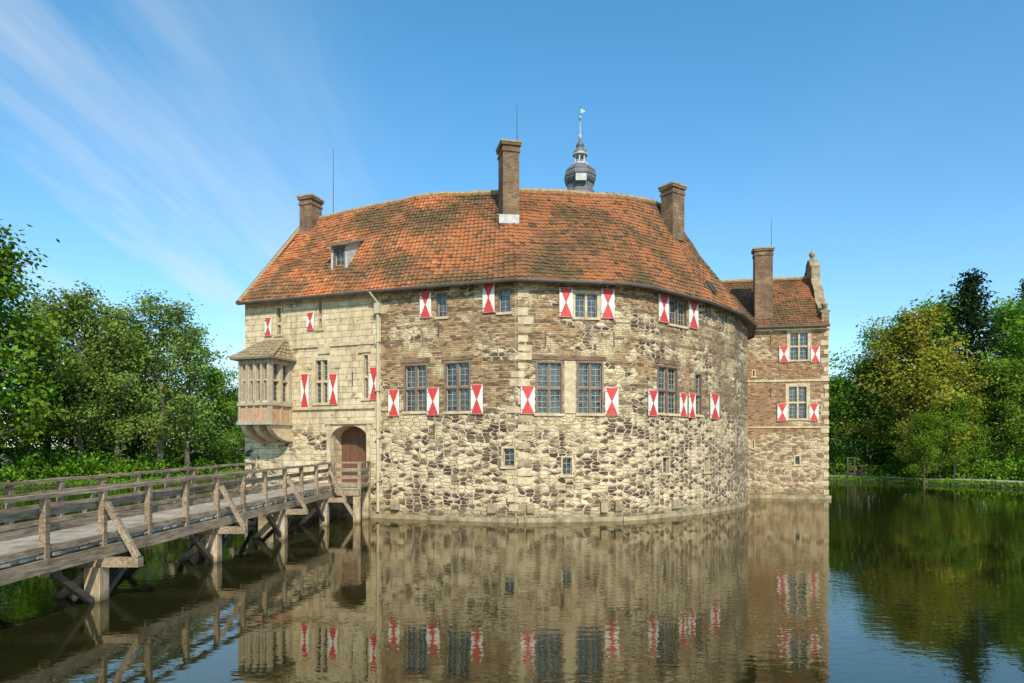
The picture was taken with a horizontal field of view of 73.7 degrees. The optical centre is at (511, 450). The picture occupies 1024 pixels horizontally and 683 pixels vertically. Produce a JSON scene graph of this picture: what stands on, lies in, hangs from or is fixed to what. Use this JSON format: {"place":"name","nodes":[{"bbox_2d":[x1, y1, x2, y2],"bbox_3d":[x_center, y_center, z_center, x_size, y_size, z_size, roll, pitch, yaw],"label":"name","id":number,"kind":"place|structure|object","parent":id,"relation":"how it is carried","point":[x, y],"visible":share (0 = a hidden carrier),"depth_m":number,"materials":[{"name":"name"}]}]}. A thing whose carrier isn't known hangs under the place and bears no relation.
{"place":"outdoors","nodes":[
{"label":"outdoors","id":0,"kind":"place"},
{"bbox_2d":[0,479,1023,682],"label":"moat water","id":1,"kind":"structure","parent":0,"point":[861,582],"depth_m":14.83,"materials":[{"name":"green liquid"}]},
{"bbox_2d":[0,449,1023,489],"bbox_3d":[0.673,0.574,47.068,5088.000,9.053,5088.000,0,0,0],"label":"ground","id":2,"kind":"structure","parent":0,"point":[906,482],"depth_m":67.88,"materials":[{"name":"green plant"}]},
{"bbox_2d":[0,237,70,458],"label":"maple tree","id":3,"kind":"object","parent":2,"relation":"on","point":[4,399],"visible":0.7,"depth_m":61.84,"materials":[{"name":"green plant"}]},
{"bbox_2d":[0,293,100,460],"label":"alder tree","id":4,"kind":"object","parent":2,"relation":"on","point":[37,311],"visible":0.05,"depth_m":78.87,"materials":[{"name":"green plant"}]},
{"bbox_2d":[0,219,112,451],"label":"maple tree","id":5,"kind":"object","parent":2,"relation":"on","point":[6,268],"visible":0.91,"depth_m":62.95,"materials":[{"name":"green plant"}]},
{"bbox_2d":[0,309,119,471],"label":"maple tree","id":6,"kind":"object","parent":2,"relation":"on","point":[18,385],"visible":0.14,"depth_m":71.78,"materials":[{"name":"green plant"}]},
{"bbox_2d":[2,278,154,473],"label":"alder tree","id":7,"kind":"object","parent":2,"relation":"on","point":[78,304],"visible":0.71,"depth_m":70.92,"materials":[{"name":"green plant"}]},
{"bbox_2d":[56,340,149,458],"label":"maple tree","id":8,"kind":"object","parent":2,"relation":"on","point":[87,392],"visible":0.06,"depth_m":78.39,"materials":[{"name":"green plant"}]},
{"bbox_2d":[47,298,185,459],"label":"alder tree","id":9,"kind":"object","parent":2,"relation":"on","point":[119,441],"visible":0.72,"depth_m":72.36,"materials":[{"name":"green plant"}]},
{"bbox_2d":[94,326,194,468],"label":"maple tree","id":10,"kind":"object","parent":2,"relation":"on","point":[133,451],"visible":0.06,"depth_m":83.49,"materials":[{"name":"green plant"}]},
{"bbox_2d":[76,285,230,476],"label":"alder tree","id":11,"kind":"object","parent":2,"relation":"on","point":[176,317],"visible":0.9,"depth_m":72.95,"materials":[{"name":"green plant"}]},
{"bbox_2d":[125,321,238,474],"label":"alder tree","id":12,"kind":"object","parent":2,"relation":"on","point":[185,442],"visible":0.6,"depth_m":76.40,"materials":[{"name":"green plant"}]},
{"bbox_2d":[0,461,370,602],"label":"wooden footbridge","id":13,"kind":"object","parent":2,"relation":"on","point":[94,545],"visible":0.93,"depth_m":18.14,"materials":[{"name":"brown wood"}]},
{"bbox_2d":[153,364,244,464],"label":"maple tree","id":14,"kind":"object","parent":2,"relation":"on","point":[219,392],"visible":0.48,"depth_m":81.12,"materials":[{"name":"green plant"}]},
{"bbox_2d":[208,386,244,467],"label":"alder tree","id":15,"kind":"object","parent":2,"relation":"on","point":[232,419],"visible":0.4,"depth_m":83.50,"materials":[{"name":"green plant"}]},
{"bbox_2d":[229,106,756,522],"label":"moated castle","id":16,"kind":"structure","parent":2,"relation":"on","point":[509,350],"depth_m":33.52,"materials":[{"name":"beige stone"}]},
{"bbox_2d":[342,427,365,482],"bbox_3d":[-7.843,0.222,34.995,2.016,2.856,0.080,0,0,20],"label":"gate door","id":17,"kind":"structure","parent":16,"relation":"in","point":[352,451],"depth_m":35.07,"materials":[{"name":"brown wood"}]},
{"bbox_2d":[0,406,1023,482],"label":"shoreline shrubs","id":18,"kind":"object","parent":2,"relation":"on","point":[31,465],"visible":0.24,"depth_m":71.01,"materials":[{"name":"green plant"}]},
{"bbox_2d":[0,364,1023,466],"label":"distant woodland","id":19,"kind":"object","parent":2,"relation":"on","point":[71,443],"visible":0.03,"depth_m":75.56,"materials":[{"name":"green plant"}]},
{"bbox_2d":[0,469,1023,488],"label":"bank grass tufts","id":20,"kind":"object","parent":2,"relation":"on","point":[892,479],"visible":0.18,"depth_m":66.65,"materials":[{"name":"green plant"}]},
{"bbox_2d":[748,329,827,495],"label":"brick walls","id":21,"kind":"structure","parent":2,"relation":"on","point":[772,470],"depth_m":47.17,"materials":[{"name":"beige stone"}]},
{"bbox_2d":[722,279,829,325],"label":"tiled roof","id":22,"kind":"structure","parent":21,"relation":"on","point":[794,302],"depth_m":48.85,"materials":[{"name":"tile"}]},
{"bbox_2d":[751,248,773,318],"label":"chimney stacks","id":23,"kind":"object","parent":22,"relation":"on","point":[762,258],"visible":0.89,"depth_m":47.70,"materials":[{"name":"brown brick"}]},
{"bbox_2d":[751,246,774,252],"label":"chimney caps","id":24,"kind":"object","parent":23,"relation":"on","point":[762,247],"visible":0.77,"depth_m":47.64,"materials":[{"name":"beige stone"}]},
{"bbox_2d":[720,276,808,282],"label":"roof ridge tiles","id":25,"kind":"object","parent":22,"relation":"attached to","point":[774,279],"visible":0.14,"depth_m":51.18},
{"bbox_2d":[751,359,809,465],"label":"window sills","id":26,"kind":"structure","parent":21,"relation":"attached to","point":[789,419],"depth_m":46.92,"materials":[{"name":"beige stone"}]},
{"bbox_2d":[752,329,810,463],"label":"window surrounds","id":27,"kind":"object","parent":21,"relation":"attached to","point":[808,346],"visible":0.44,"depth_m":46.97,"materials":[{"name":"beige stone"}]},
{"bbox_2d":[753,333,806,463],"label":"window casements","id":28,"kind":"object","parent":27,"relation":"in","point":[798,388],"depth_m":47.08,"materials":[{"name":"grey wood"}]},
{"bbox_2d":[753,334,806,463],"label":"window glass panes","id":29,"kind":"object","parent":28,"relation":"in","point":[803,355],"visible":0.34,"depth_m":47.16,"materials":[{"name":"grey glass"}]},
{"bbox_2d":[789,334,806,417],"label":"window glazing bars","id":30,"kind":"object","parent":28,"relation":"attached to","point":[792,394],"depth_m":47.18,"materials":[{"name":"grey wood"}]},
{"bbox_2d":[777,346,819,420],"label":"shutter boards","id":31,"kind":"object","parent":27,"relation":"attached to","point":[779,412],"visible":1,"depth_m":46.98,"materials":[{"name":"wood"}]},
{"bbox_2d":[778,346,819,420],"bbox_3d":[19.672,-4.614,46.859,2.731,5.176,0.004,0,0,11],"label":"shutter red hourglass","id":32,"kind":"object","parent":31,"relation":"attached to","point":[783,406],"visible":1,"depth_m":47.00,"materials":[{"name":"red paint"}]},
{"bbox_2d":[748,327,829,494],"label":"stone bands","id":33,"kind":"object","parent":21,"relation":"attached to","point":[824,429],"visible":0.84,"depth_m":46.63,"materials":[{"name":"stone"}]},
{"bbox_2d":[757,324,829,328],"bbox_3d":[17.132,-8.480,47.045,8.948,0.160,0.160,0,0,11],"label":"eaves gutter","id":34,"kind":"object","parent":21,"relation":"attached to","point":[794,326],"visible":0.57,"depth_m":46.61,"materials":[{"name":"metal"}]},
{"bbox_2d":[806,262,828,330],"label":"gable parapet","id":35,"kind":"structure","parent":21,"relation":"on","point":[824,315],"depth_m":46.78,"materials":[{"name":"grey stone"}]},
{"bbox_2d":[804,250,829,313],"bbox_3d":[22.349,-12.225,50.838,0.631,5.470,8.600,0,0,12],"label":"gable coping","id":36,"kind":"object","parent":35,"relation":"on","point":[820,301],"visible":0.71,"depth_m":49.27,"materials":[{"name":"beige stone"}]},
{"bbox_2d":[748,495,830,498],"bbox_3d":[21.424,4.090,49.582,10.774,2.020,4.927,0,0,-45],"label":"plinth course","id":37,"kind":"object","parent":2,"relation":"on","point":[792,496],"visible":0.22,"depth_m":46.87,"materials":[{"name":"stone"}]},
{"bbox_2d":[828,372,876,462],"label":"maple tree","id":38,"kind":"object","parent":2,"relation":"on","point":[839,447],"visible":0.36,"depth_m":80.66,"materials":[{"name":"green plant"}]},
{"bbox_2d":[846,457,869,476],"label":"bank fence gate","id":39,"kind":"structure","parent":2,"relation":"on","point":[854,469],"depth_m":74.77,"materials":[{"name":"brown wood"}]},
{"bbox_2d":[828,352,909,463],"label":"maple tree","id":40,"kind":"object","parent":2,"relation":"on","point":[870,400],"visible":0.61,"depth_m":79.00,"materials":[{"name":"green plant"}]},
{"bbox_2d":[845,360,918,464],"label":"golden leaved tree","id":41,"kind":"object","parent":2,"relation":"on","point":[878,415],"visible":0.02,"depth_m":82.90,"materials":[{"name":"green plant"}]},
{"bbox_2d":[828,316,937,460],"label":"maple tree","id":42,"kind":"object","parent":2,"relation":"on","point":[871,443],"visible":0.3,"depth_m":79.08,"materials":[{"name":"green plant"}]},
{"bbox_2d":[829,303,990,470],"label":"golden leaved tree","id":43,"kind":"object","parent":2,"relation":"on","point":[916,335],"visible":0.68,"depth_m":73.31,"materials":[{"name":"green plant"}]},
{"bbox_2d":[884,409,952,483],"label":"maple tree","id":44,"kind":"object","parent":2,"relation":"on","point":[926,424],"visible":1,"depth_m":66.69,"materials":[{"name":"green plant"}]},
{"bbox_2d":[850,288,1018,461],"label":"maple tree","id":45,"kind":"object","parent":2,"relation":"on","point":[948,321],"visible":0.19,"depth_m":74.93,"materials":[{"name":"green plant"}]},
{"bbox_2d":[881,344,1003,477],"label":"golden leaved tree","id":46,"kind":"object","parent":2,"relation":"on","point":[942,385],"visible":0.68,"depth_m":69.30,"materials":[{"name":"green plant"}]},
{"bbox_2d":[912,395,999,478],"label":"maple tree","id":47,"kind":"object","parent":2,"relation":"on","point":[955,424],"visible":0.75,"depth_m":67.12,"materials":[{"name":"green plant"}]},
{"bbox_2d":[934,268,1022,462],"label":"spruce tree","id":48,"kind":"object","parent":2,"relation":"on","point":[970,283],"visible":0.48,"depth_m":73.20,"materials":[{"name":"green plant"}]},
{"bbox_2d":[955,354,1023,467],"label":"maple tree","id":49,"kind":"object","parent":2,"relation":"on","point":[1001,370],"visible":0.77,"depth_m":69.20,"materials":[{"name":"green plant"}]},
{"bbox_2d":[967,291,1023,439],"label":"maple tree","id":50,"kind":"object","parent":2,"relation":"on","point":[1012,353],"visible":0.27,"depth_m":71.78,"materials":[{"name":"green plant"}]},
{"bbox_2d":[968,292,1023,446],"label":"maple tree","id":51,"kind":"object","parent":2,"relation":"on","point":[1008,312],"visible":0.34,"depth_m":78.29,"materials":[{"name":"green plant"}]},
{"bbox_2d":[996,278,1023,434],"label":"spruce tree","id":52,"kind":"object","parent":2,"relation":"on","point":[1022,289],"visible":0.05,"depth_m":86.28,"materials":[{"name":"green plant"}]},
{"bbox_2d":[0,0,1023,449],"label":"sky","id":53,"kind":"structure","parent":0,"point":[171,146],"materials":[{"name":"blue"}]},
{"bbox_2d":[2,474,1023,482],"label":"gravel path","id":54,"kind":"structure","parent":0,"point":[988,480],"depth_m":68.72,"materials":[{"name":"grey gravel"}]}
]}

